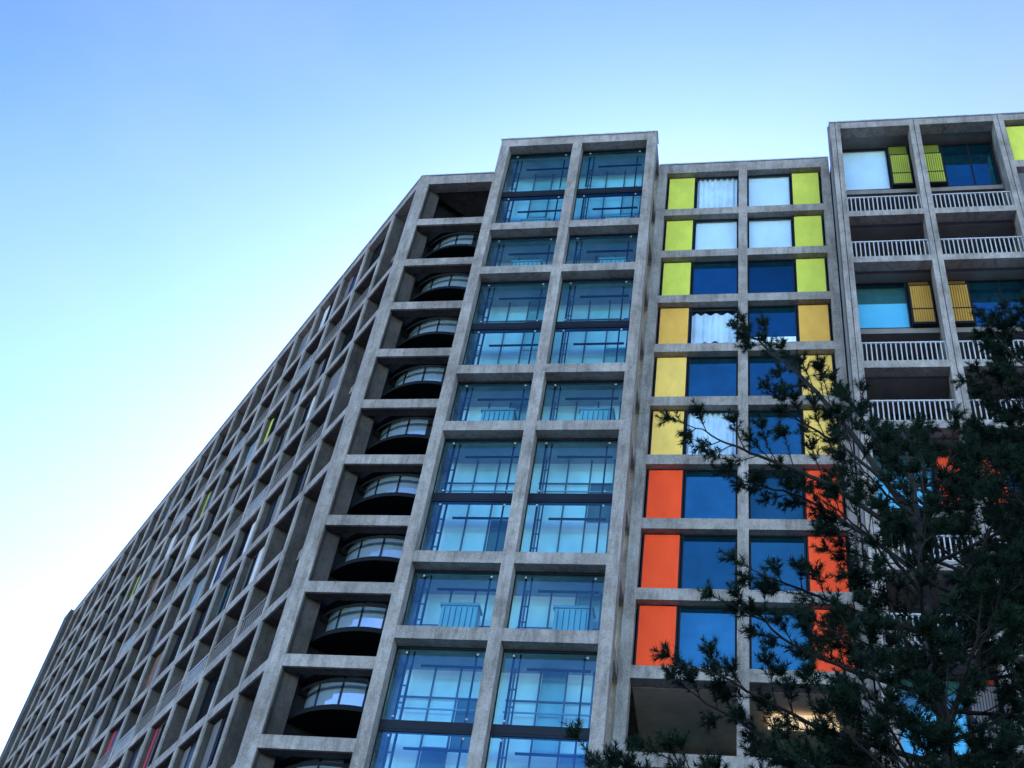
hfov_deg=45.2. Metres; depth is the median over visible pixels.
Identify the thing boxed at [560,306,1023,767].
pine tree
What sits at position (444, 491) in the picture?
apartment building
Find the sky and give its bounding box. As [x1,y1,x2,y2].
[0,0,1023,754]
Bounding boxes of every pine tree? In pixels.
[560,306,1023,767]
[900,290,1023,767]
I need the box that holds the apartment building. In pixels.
[0,111,1023,767]
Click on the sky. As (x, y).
(184, 183)
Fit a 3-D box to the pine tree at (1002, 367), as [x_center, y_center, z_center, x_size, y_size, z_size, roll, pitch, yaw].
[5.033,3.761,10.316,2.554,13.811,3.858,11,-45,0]

